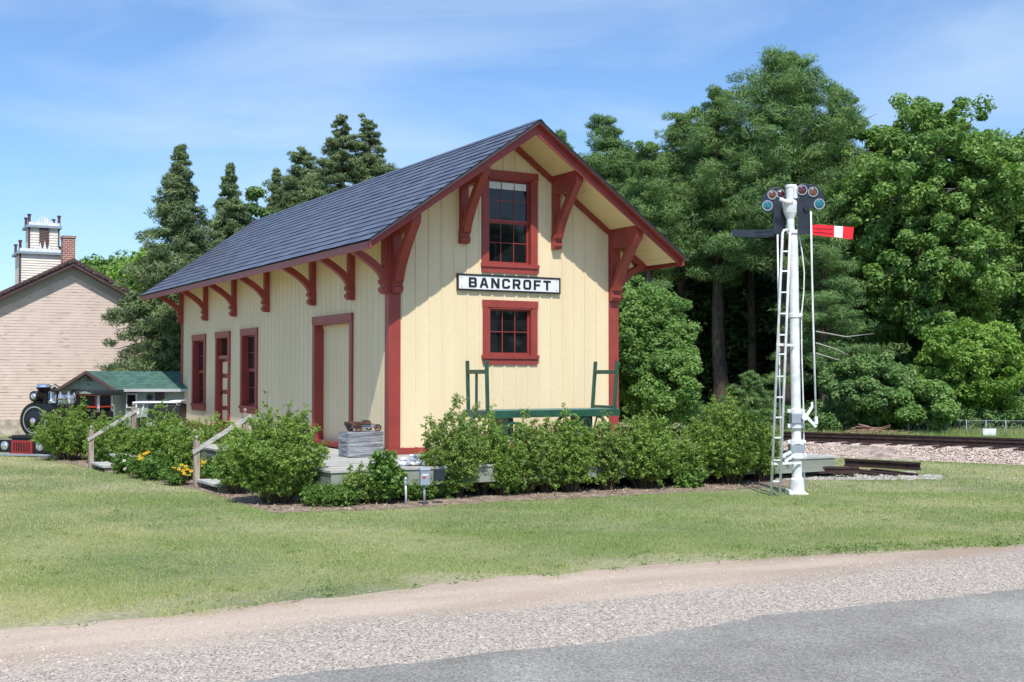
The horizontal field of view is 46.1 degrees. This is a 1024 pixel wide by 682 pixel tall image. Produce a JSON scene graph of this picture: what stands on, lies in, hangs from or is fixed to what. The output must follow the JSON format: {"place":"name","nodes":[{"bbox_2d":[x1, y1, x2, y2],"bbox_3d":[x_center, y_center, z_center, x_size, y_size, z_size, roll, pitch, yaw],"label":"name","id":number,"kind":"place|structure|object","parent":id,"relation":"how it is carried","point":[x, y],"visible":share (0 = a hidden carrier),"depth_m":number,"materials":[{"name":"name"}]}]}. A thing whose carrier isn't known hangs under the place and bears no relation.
{"place":"outdoors","nodes":[
{"label":"outdoors","id":0,"kind":"place"},
{"bbox_2d":[0,545,1023,681],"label":"gravel shoulder","id":1,"kind":"object","parent":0,"point":[449,597],"visible":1,"depth_m":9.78,"materials":[{"name":"grey gravel"}]},
{"bbox_2d":[0,420,1023,629],"bbox_3d":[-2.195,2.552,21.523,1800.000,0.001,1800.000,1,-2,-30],"label":"lawn","id":2,"kind":"structure","parent":0,"point":[93,616],"depth_m":14.75,"materials":[{"name":"plant"}]},
{"bbox_2d":[0,384,121,456],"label":"parade locomotive","id":3,"kind":"object","parent":2,"relation":"on","point":[97,399],"visible":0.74,"depth_m":29.22,"materials":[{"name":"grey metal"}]},
{"bbox_2d":[0,214,146,434],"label":"old church","id":4,"kind":"structure","parent":2,"relation":"on","point":[55,302],"depth_m":40.09,"materials":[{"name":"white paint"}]},
{"bbox_2d":[79,249,133,285],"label":"broadleaf tree","id":5,"kind":"object","parent":2,"relation":"on","point":[96,263],"visible":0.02,"depth_m":57.49,"materials":[{"name":"green plant"}]},
{"bbox_2d":[105,247,151,290],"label":"broadleaf tree","id":6,"kind":"object","parent":2,"relation":"on","point":[140,254],"visible":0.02,"depth_m":55.52,"materials":[{"name":"green plant"}]},
{"bbox_2d":[55,371,203,429],"bbox_3d":[-10.220,1.886,34.445,4.487,2.066,3.430,0,-2,0],"label":"green roofed cabin","id":7,"kind":"object","parent":2,"relation":"on","point":[132,386],"visible":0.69,"depth_m":33.67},
{"bbox_2d":[126,393,137,407],"bbox_3d":[-10.636,1.667,33.673,0.304,0.398,0.085,0,-2,0],"label":"window","id":8,"kind":"structure","parent":7,"relation":"in","point":[130,397],"depth_m":33.64,"materials":[{"name":"white paint"}]},
{"bbox_2d":[155,392,163,423],"bbox_3d":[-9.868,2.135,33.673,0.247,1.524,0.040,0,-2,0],"label":"door","id":9,"kind":"structure","parent":7,"relation":"in","point":[159,396],"depth_m":33.67,"materials":[{"name":"wood"}]},
{"bbox_2d":[94,144,223,370],"bbox_3d":[-10.436,-1.244,37.513,5.207,9.944,5.443,1,-2,-30],"label":"spruce tree","id":10,"kind":"object","parent":2,"relation":"on","point":[158,347],"visible":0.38,"depth_m":36.90,"materials":[{"name":"green plant"}]},
{"bbox_2d":[132,400,186,430],"bbox_3d":[-9.139,2.172,30.960,1.385,1.295,1.130,0,-2,-6],"label":"golf cart","id":11,"kind":"object","parent":2,"relation":"on","point":[180,406],"visible":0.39,"depth_m":30.60,"materials":[{"name":"white paint"}]},
{"bbox_2d":[201,162,253,251],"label":"spruce tree","id":12,"kind":"object","parent":2,"relation":"on","point":[233,214],"visible":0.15,"depth_m":41.82,"materials":[{"name":"green plant"}]},
{"bbox_2d":[244,186,275,226],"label":"broadleaf tree","id":13,"kind":"object","parent":2,"relation":"on","point":[254,193],"visible":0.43,"depth_m":44.01,"materials":[{"name":"green plant"}]},
{"bbox_2d":[266,167,286,213],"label":"spruce tree","id":14,"kind":"object","parent":2,"relation":"on","point":[275,199],"visible":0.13,"depth_m":46.04,"materials":[{"name":"green plant"}]},
{"bbox_2d":[261,145,331,209],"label":"spruce tree","id":15,"kind":"object","parent":2,"relation":"on","point":[305,159],"visible":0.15,"depth_m":47.71,"materials":[{"name":"green plant"}]},
{"bbox_2d":[297,114,374,203],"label":"spruce tree","id":16,"kind":"object","parent":2,"relation":"on","point":[329,174],"visible":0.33,"depth_m":45.91,"materials":[{"name":"green plant"}]},
{"bbox_2d":[319,113,399,192],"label":"spruce tree","id":17,"kind":"object","parent":2,"relation":"on","point":[365,146],"visible":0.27,"depth_m":46.35,"materials":[{"name":"green plant"}]},
{"bbox_2d":[28,453,811,512],"bbox_3d":[-3.383,2.659,25.430,11.366,0.001,16.040,1,-2,-30],"label":"mulch bed","id":18,"kind":"object","parent":2,"relation":"on","point":[561,494],"visible":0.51,"depth_m":19.37,"materials":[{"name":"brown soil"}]},
{"bbox_2d":[27,396,110,460],"bbox_3d":[-10.117,1.992,27.600,1.761,1.479,1.764,-1,-2,33],"label":"shrub","id":19,"kind":"object","parent":18,"relation":"on","point":[71,428],"visible":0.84,"depth_m":27.29,"materials":[{"name":"green plant"}]},
{"bbox_2d":[82,412,114,460],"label":"shrub","id":20,"kind":"object","parent":18,"relation":"on","point":[100,441],"visible":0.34,"depth_m":26.63,"materials":[{"name":"green plant"}]},
{"bbox_2d":[95,446,111,461],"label":"bed plant","id":21,"kind":"object","parent":18,"relation":"on","point":[102,455],"visible":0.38,"depth_m":25.39,"materials":[{"name":"green plant"}]},
{"bbox_2d":[87,403,138,472],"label":"wooden steps","id":22,"kind":"structure","parent":18,"relation":"on","point":[106,466],"depth_m":24.98,"materials":[{"name":"grey wood"}]},
{"bbox_2d":[110,452,134,473],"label":"flowering plant","id":23,"kind":"object","parent":18,"relation":"on","point":[119,460],"visible":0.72,"depth_m":23.62,"materials":[{"name":"green plant"}]},
{"bbox_2d":[101,411,149,458],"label":"shrub","id":24,"kind":"object","parent":18,"relation":"on","point":[120,437],"visible":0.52,"depth_m":25.13,"materials":[{"name":"green plant"}]},
{"bbox_2d":[125,450,152,477],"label":"flowering plant","id":25,"kind":"object","parent":18,"relation":"on","point":[135,467],"visible":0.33,"depth_m":22.51,"materials":[{"name":"green plant"}]},
{"bbox_2d":[140,448,172,479],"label":"bed plant","id":26,"kind":"object","parent":18,"relation":"on","point":[153,465],"visible":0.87,"depth_m":22.09,"materials":[{"name":"green plant"}]},
{"bbox_2d":[127,399,193,466],"bbox_3d":[-6.898,1.881,23.758,1.350,1.480,1.279,1,-2,-30],"label":"shrub","id":27,"kind":"object","parent":18,"relation":"on","point":[154,439],"visible":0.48,"depth_m":23.57,"materials":[{"name":"green plant"}]},
{"bbox_2d":[159,461,192,485],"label":"flowering plant","id":28,"kind":"object","parent":18,"relation":"on","point":[179,474],"visible":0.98,"depth_m":21.15,"materials":[{"name":"green plant"}]},
{"bbox_2d":[165,418,206,477],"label":"shrub","id":29,"kind":"object","parent":18,"relation":"on","point":[180,449],"visible":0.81,"depth_m":22.59,"materials":[{"name":"green plant"}]},
{"bbox_2d":[200,454,221,479],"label":"bed plant","id":30,"kind":"object","parent":18,"relation":"on","point":[208,470],"visible":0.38,"depth_m":21.01,"materials":[{"name":"green plant"}]},
{"bbox_2d":[192,411,236,443],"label":"shrub","id":31,"kind":"object","parent":18,"relation":"on","point":[210,430],"visible":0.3,"depth_m":25.14,"materials":[{"name":"green plant"}]},
{"bbox_2d":[192,408,251,492],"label":"wooden steps","id":32,"kind":"structure","parent":18,"relation":"on","point":[197,480],"depth_m":20.86,"materials":[{"name":"grey wood"}]},
{"bbox_2d":[211,436,244,493],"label":"shrub","id":33,"kind":"object","parent":18,"relation":"on","point":[227,476],"visible":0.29,"depth_m":19.57,"materials":[{"name":"green plant"}]},
{"bbox_2d":[221,390,331,503],"bbox_3d":[-3.568,1.605,18.295,1.588,1.723,1.648,-1,-2,23],"label":"shrub","id":34,"kind":"object","parent":18,"relation":"on","point":[277,464],"visible":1,"depth_m":17.99,"materials":[{"name":"green plant"}]},
{"bbox_2d":[297,478,339,507],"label":"bed plant","id":35,"kind":"object","parent":18,"relation":"on","point":[317,494],"visible":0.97,"depth_m":17.73,"materials":[{"name":"green plant"}]},
{"bbox_2d":[323,480,361,506],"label":"bed plant","id":36,"kind":"object","parent":18,"relation":"on","point":[344,496],"visible":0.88,"depth_m":17.77,"materials":[{"name":"green plant"}]},
{"bbox_2d":[338,460,369,504],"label":"bed plant","id":37,"kind":"object","parent":18,"relation":"on","point":[361,474],"visible":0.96,"depth_m":17.90,"materials":[{"name":"green plant"}]},
{"bbox_2d":[361,448,408,503],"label":"bed plant","id":38,"kind":"object","parent":18,"relation":"on","point":[385,480],"visible":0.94,"depth_m":18.08,"materials":[{"name":"green plant"}]},
{"bbox_2d":[400,476,438,500],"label":"bed plant","id":39,"kind":"object","parent":18,"relation":"on","point":[415,491],"visible":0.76,"depth_m":18.55,"materials":[{"name":"green plant"}]},
{"bbox_2d":[419,468,444,504],"bbox_3d":[-1.199,2.174,18.017,0.380,0.557,0.112,0,-2,-15],"label":"electric meter box","id":40,"kind":"object","parent":18,"relation":"on","point":[424,476],"visible":1,"depth_m":18.00,"materials":[{"name":"white paint"}]},
{"bbox_2d":[414,413,452,497],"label":"shrub","id":41,"kind":"object","parent":18,"relation":"on","point":[428,458],"visible":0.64,"depth_m":18.84,"materials":[{"name":"green plant"}]},
{"bbox_2d":[430,457,460,498],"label":"shrub","id":42,"kind":"object","parent":18,"relation":"on","point":[444,491],"visible":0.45,"depth_m":18.83,"materials":[{"name":"green plant"}]},
{"bbox_2d":[424,392,492,497],"bbox_3d":[-0.905,1.643,19.168,1.095,1.692,1.277,1,-2,-30],"label":"shrub","id":43,"kind":"object","parent":18,"relation":"on","point":[462,448],"visible":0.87,"depth_m":18.95,"materials":[{"name":"green plant"}]},
{"bbox_2d":[466,403,514,494],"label":"shrub","id":44,"kind":"object","parent":18,"relation":"on","point":[493,431],"visible":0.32,"depth_m":19.48,"materials":[{"name":"green plant"}]},
{"bbox_2d":[478,433,528,495],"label":"shrub","id":45,"kind":"object","parent":18,"relation":"on","point":[507,467],"visible":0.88,"depth_m":19.29,"materials":[{"name":"green plant"}]},
{"bbox_2d":[496,407,558,493],"bbox_3d":[0.169,1.796,19.804,1.184,1.430,1.242,1,-2,-30],"label":"shrub","id":46,"kind":"object","parent":18,"relation":"on","point":[520,431],"visible":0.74,"depth_m":19.57,"materials":[{"name":"green plant"}]},
{"bbox_2d":[527,416,569,492],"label":"shrub","id":47,"kind":"object","parent":18,"relation":"on","point":[551,482],"visible":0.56,"depth_m":19.73,"materials":[{"name":"green plant"}]},
{"bbox_2d":[544,402,597,491],"bbox_3d":[0.967,1.766,20.046,1.038,1.498,1.088,1,-2,-30],"label":"shrub","id":48,"kind":"object","parent":18,"relation":"on","point":[575,451],"visible":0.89,"depth_m":19.82,"materials":[{"name":"green plant"}]},
{"bbox_2d":[585,409,634,489],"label":"shrub","id":49,"kind":"object","parent":18,"relation":"on","point":[606,448],"visible":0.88,"depth_m":20.24,"materials":[{"name":"green plant"}]},
{"bbox_2d":[616,404,682,487],"bbox_3d":[2.326,1.804,20.757,1.334,1.463,1.347,-1,-2,25],"label":"shrub","id":50,"kind":"object","parent":18,"relation":"on","point":[648,453],"visible":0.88,"depth_m":20.46,"materials":[{"name":"green plant"}]},
{"bbox_2d":[665,424,710,481],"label":"shrub","id":51,"kind":"object","parent":18,"relation":"on","point":[690,457],"visible":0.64,"depth_m":20.98,"materials":[{"name":"green plant"}]},
{"bbox_2d":[669,466,708,488],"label":"bed plant","id":52,"kind":"object","parent":18,"relation":"on","point":[684,478],"visible":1,"depth_m":20.74,"materials":[{"name":"green plant"}]},
{"bbox_2d":[687,386,769,483],"bbox_3d":[3.859,1.676,21.573,1.577,1.766,1.599,1,-2,-30],"label":"shrub","id":53,"kind":"object","parent":18,"relation":"on","point":[736,448],"visible":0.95,"depth_m":21.27,"materials":[{"name":"green plant"}]},
{"bbox_2d":[748,408,784,481],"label":"shrub","id":54,"kind":"object","parent":18,"relation":"on","point":[765,470],"visible":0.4,"depth_m":21.84,"materials":[{"name":"green plant"}]},
{"bbox_2d":[189,428,839,499],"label":"wooden platform","id":55,"kind":"structure","parent":2,"relation":"on","point":[334,470],"depth_m":20.08,"materials":[{"name":"grey wood"}]},
{"bbox_2d":[338,430,383,457],"bbox_3d":[-2.640,1.799,21.053,0.662,0.440,0.448,1,-2,-30],"label":"wooden crate","id":56,"kind":"object","parent":55,"relation":"on","point":[366,443],"visible":0.94,"depth_m":20.87,"materials":[{"name":"grey wood"}]},
{"bbox_2d":[344,420,381,431],"bbox_3d":[-2.629,1.481,21.066,0.562,0.189,0.432,1,-2,-30],"label":"rail truck","id":57,"kind":"object","parent":56,"relation":"on","point":[357,425],"visible":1,"depth_m":20.94,"materials":[{"name":"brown wood"}]},
{"bbox_2d":[398,454,426,465],"bbox_3d":[-1.551,1.864,18.899,0.495,0.195,0.223,0,-2,3],"label":"stone pile","id":58,"kind":"object","parent":55,"relation":"on","point":[413,458],"visible":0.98,"depth_m":18.84,"materials":[{"name":"white stone"}]},
{"bbox_2d":[140,119,686,453],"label":"depot building","id":59,"kind":"structure","parent":55,"relation":"on","point":[335,310],"depth_m":23.25,"materials":[{"name":"beige paint"}]},
{"bbox_2d":[190,334,205,410],"bbox_3d":[-8.384,0.849,32.436,0.208,2.045,1.350,1,-2,-30],"label":"window frame","id":60,"kind":"structure","parent":59,"relation":"in","point":[198,383],"depth_m":32.81,"materials":[{"name":"red paint"}]},
{"bbox_2d":[220,359,227,426],"bbox_3d":[-7.230,1.347,30.524,0.100,1.780,0.980,1,-2,-30],"label":"entry door","id":61,"kind":"structure","parent":59,"relation":"in","point":[224,361],"depth_m":30.72,"materials":[{"name":"red paint"}]},
{"bbox_2d":[238,327,257,413],"bbox_3d":[-6.207,0.711,28.650,0.208,2.025,1.330,1,-2,-30],"label":"window frame","id":62,"kind":"structure","parent":59,"relation":"in","point":[248,336],"depth_m":28.97,"materials":[{"name":"red paint"}]},
{"bbox_2d":[323,323,348,441],"bbox_3d":[-3.424,0.863,24.043,0.050,2.400,1.850,1,-2,-30],"label":"freight door","id":63,"kind":"structure","parent":59,"relation":"in","point":[336,337],"depth_m":24.24,"materials":[{"name":"beige paint"}]},
{"bbox_2d":[456,273,560,293],"bbox_3d":[-0.042,-1.083,22.818,2.250,0.310,0.044,1,-2,-30],"label":"station sign","id":64,"kind":"object","parent":59,"relation":"attached to","point":[500,283],"visible":1,"depth_m":22.78,"materials":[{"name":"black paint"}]},
{"bbox_2d":[481,300,538,364],"bbox_3d":[-0.049,-0.158,22.859,1.235,1.215,0.164,1,-2,-30],"label":"window frame","id":65,"kind":"structure","parent":59,"relation":"in","point":[510,328],"depth_m":22.91,"materials":[{"name":"red paint"}]},
{"bbox_2d":[481,169,539,274],"bbox_3d":[-0.059,-2.253,22.915,1.265,1.945,0.168,1,-2,-30],"label":"window frame","id":66,"kind":"structure","parent":59,"relation":"in","point":[509,199],"depth_m":22.97,"materials":[{"name":"red paint"}]},
{"bbox_2d":[463,360,619,447],"bbox_3d":[0.346,1.200,21.846,3.330,1.682,0.860,1,-2,-30],"label":"baggage cart","id":67,"kind":"object","parent":55,"relation":"on","point":[507,416],"visible":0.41,"depth_m":21.60,"materials":[{"name":"green paint"}]},
{"bbox_2d":[8,471,1020,596],"bbox_3d":[-0.359,2.404,17.180,18.938,0.048,13.750,0,-2,0],"label":"lawn clover","id":68,"kind":"object","parent":2,"relation":"on","point":[649,550],"visible":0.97,"depth_m":14.72,"materials":[{"name":"green plant"}]},
{"bbox_2d":[555,129,573,148],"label":"pine tree","id":69,"kind":"object","parent":2,"relation":"on","point":[562,135],"visible":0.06,"depth_m":60.13,"materials":[{"name":"green plant"}]},
{"bbox_2d":[575,113,664,279],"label":"pine tree","id":70,"kind":"object","parent":2,"relation":"on","point":[611,163],"visible":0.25,"depth_m":50.80,"materials":[{"name":"green plant"}]},
{"bbox_2d":[619,274,702,421],"bbox_3d":[3.123,0.559,30.931,3.300,4.567,3.287,1,-2,-30],"label":"broadleaf tree","id":71,"kind":"object","parent":2,"relation":"on","point":[646,316],"visible":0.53,"depth_m":30.06,"materials":[{"name":"green plant"}]},
{"bbox_2d":[618,139,703,419],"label":"pine tree","id":72,"kind":"object","parent":2,"relation":"on","point":[648,180],"visible":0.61,"depth_m":46.81,"materials":[{"name":"green plant"}]},
{"bbox_2d":[620,330,704,441],"bbox_3d":[3.755,1.261,29.922,2.088,3.141,2.180,1,-2,-30],"label":"broadleaf tree","id":73,"kind":"object","parent":2,"relation":"on","point":[667,384],"visible":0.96,"depth_m":29.46,"materials":[{"name":"green plant"}]},
{"bbox_2d":[641,111,734,421],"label":"pine tree","id":74,"kind":"object","parent":2,"relation":"on","point":[679,160],"visible":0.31,"depth_m":49.83,"materials":[{"name":"green plant"}]},
{"bbox_2d":[652,83,778,404],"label":"pine tree","id":75,"kind":"object","parent":2,"relation":"on","point":[713,121],"visible":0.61,"depth_m":47.79,"materials":[{"name":"green plant"}]},
{"bbox_2d":[731,269,767,393],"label":"tree trunk","id":76,"kind":"object","parent":2,"relation":"on","point":[752,362],"visible":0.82,"depth_m":49.95,"materials":[{"name":"brown wood"}]},
{"bbox_2d":[720,370,778,426],"bbox_3d":[7.534,1.953,37.919,1.859,2.168,1.774,1,-2,-30],"label":"pine tree","id":77,"kind":"object","parent":2,"relation":"on","point":[751,378],"visible":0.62,"depth_m":37.80,"materials":[{"name":"green plant"}]},
{"bbox_2d":[691,43,875,404],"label":"pine tree","id":78,"kind":"object","parent":2,"relation":"on","point":[781,97],"visible":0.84,"depth_m":45.31,"materials":[{"name":"green plant"}]},
{"bbox_2d":[732,183,853,496],"bbox_3d":[4.632,-0.039,19.597,1.949,5.092,0.592,-1,-2,0],"label":"railway signal","id":79,"kind":"object","parent":2,"relation":"on","point":[807,197],"visible":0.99,"depth_m":19.66,"materials":[{"name":"white paint"}]},
{"bbox_2d":[586,129,1017,396],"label":"woodland","id":80,"kind":"object","parent":2,"relation":"on","point":[793,176],"depth_m":59.27,"materials":[{"name":"green plant"}]},
{"bbox_2d":[619,256,1023,421],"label":"woodland edge","id":81,"kind":"object","parent":2,"relation":"on","point":[736,331],"visible":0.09,"depth_m":50.80,"materials":[{"name":"plant"}]},
{"bbox_2d":[628,436,1023,464],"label":"ballast bank","id":82,"kind":"structure","parent":2,"relation":"on","point":[884,452],"depth_m":28.08,"materials":[{"name":"grey gravel"}]},
{"bbox_2d":[620,426,1023,451],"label":"railway track","id":83,"kind":"structure","parent":82,"relation":"on","point":[940,442],"depth_m":29.30,"materials":[{"name":"brown metal"}]},
{"bbox_2d":[688,439,1023,464],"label":"ballast stones","id":84,"kind":"object","parent":82,"relation":"on","point":[929,455],"visible":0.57,"depth_m":27.56,"materials":[{"name":"grey gravel"}]},
{"bbox_2d":[799,82,872,294],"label":"pine tree","id":85,"kind":"object","parent":2,"relation":"on","point":[836,160],"visible":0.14,"depth_m":48.81,"materials":[{"name":"green plant"}]},
{"bbox_2d":[763,224,911,412],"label":"pine tree","id":86,"kind":"object","parent":2,"relation":"on","point":[826,302],"visible":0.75,"depth_m":40.58,"materials":[{"name":"green plant"}]},
{"bbox_2d":[674,393,1023,428],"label":"undergrowth","id":87,"kind":"object","parent":2,"relation":"on","point":[701,416],"visible":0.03,"depth_m":40.54,"materials":[{"name":"green plant"}]},
{"bbox_2d":[782,458,921,475],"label":"display track","id":88,"kind":"structure","parent":2,"relation":"on","point":[850,467],"depth_m":23.41,"materials":[{"name":"brown metal"}]},
{"bbox_2d":[773,471,942,479],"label":"pale stones","id":89,"kind":"object","parent":2,"relation":"on","point":[857,476],"visible":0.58,"depth_m":22.65,"materials":[{"name":"grey gravel"}]},
{"bbox_2d":[826,124,908,352],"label":"broadleaf tree","id":90,"kind":"object","parent":2,"relation":"on","point":[868,135],"visible":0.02,"depth_m":48.21,"materials":[{"name":"green plant"}]},
{"bbox_2d":[817,351,918,428],"bbox_3d":[11.110,1.681,37.493,3.000,2.699,3.367,1,-2,-30],"label":"broadleaf tree","id":91,"kind":"object","parent":2,"relation":"on","point":[857,389],"visible":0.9,"depth_m":36.70,"materials":[{"name":"green plant"}]},
{"bbox_2d":[844,423,917,434],"bbox_3d":[10.391,2.715,34.520,3.262,0.667,1.126,0,-2,0],"label":"brush pile","id":92,"kind":"object","parent":2,"relation":"on","point":[873,429],"visible":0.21,"depth_m":34.39,"materials":[{"name":"brown wood"}]},
{"bbox_2d":[800,232,983,396],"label":"broadleaf tree","id":93,"kind":"object","parent":2,"relation":"on","point":[897,332],"visible":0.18,"depth_m":45.21,"materials":[{"name":"green plant"}]},
{"bbox_2d":[781,406,1023,432],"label":"trackside brush","id":94,"kind":"object","parent":2,"relation":"on","point":[828,421],"visible":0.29,"depth_m":37.05,"materials":[{"name":"green plant"}]},
{"bbox_2d":[877,377,960,432],"bbox_3d":[12.126,2.036,36.339,2.368,1.908,2.238,0,-2,0],"label":"broadleaf tree","id":95,"kind":"object","parent":2,"relation":"on","point":[936,397],"visible":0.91,"depth_m":35.91,"materials":[{"name":"green plant"}]},
{"bbox_2d":[824,92,1023,347],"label":"oak tree","id":96,"kind":"object","parent":2,"relation":"on","point":[929,194],"visible":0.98,"depth_m":42.42,"materials":[{"name":"green plant"}]},
{"bbox_2d":[902,419,1022,435],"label":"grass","id":97,"kind":"structure","parent":2,"relation":"on","point":[968,424],"depth_m":35.66,"materials":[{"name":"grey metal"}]},
{"bbox_2d":[913,316,1023,422],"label":"maple tree","id":98,"kind":"object","parent":2,"relation":"on","point":[972,364],"visible":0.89,"depth_m":37.43,"materials":[{"name":"green plant"}]},
{"bbox_2d":[983,429,995,435],"bbox_3d":[13.785,2.728,34.762,0.380,0.400,0.050,0,-2,0],"label":"white notice board","id":99,"kind":"object","parent":2,"relation":"on","point":[988,431],"visible":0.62,"depth_m":34.74,"materials":[{"name":"paint"}]},
{"bbox_2d":[966,128,1023,395],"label":"broadleaf tree","id":100,"kind":"object","parent":2,"relation":"on","point":[1012,311],"visible":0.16,"depth_m":45.61,"materials":[{"name":"green plant"}]},
{"bbox_2d":[0,0,1023,290],"label":"sky","id":101,"kind":"structure","parent":0,"point":[97,97],"materials":[{"name":"blue"}]},
{"bbox_2d":[243,589,1023,681],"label":"road","id":102,"kind":"structure","parent":0,"point":[974,638],"depth_m":8.31,"materials":[{"name":"grey asphalt"}]},
{"bbox_2d":[770,423,1023,437],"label":"tall grass","id":103,"kind":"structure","parent":0,"point":[998,434],"depth_m":35.50,"materials":[{"name":"green plant"}]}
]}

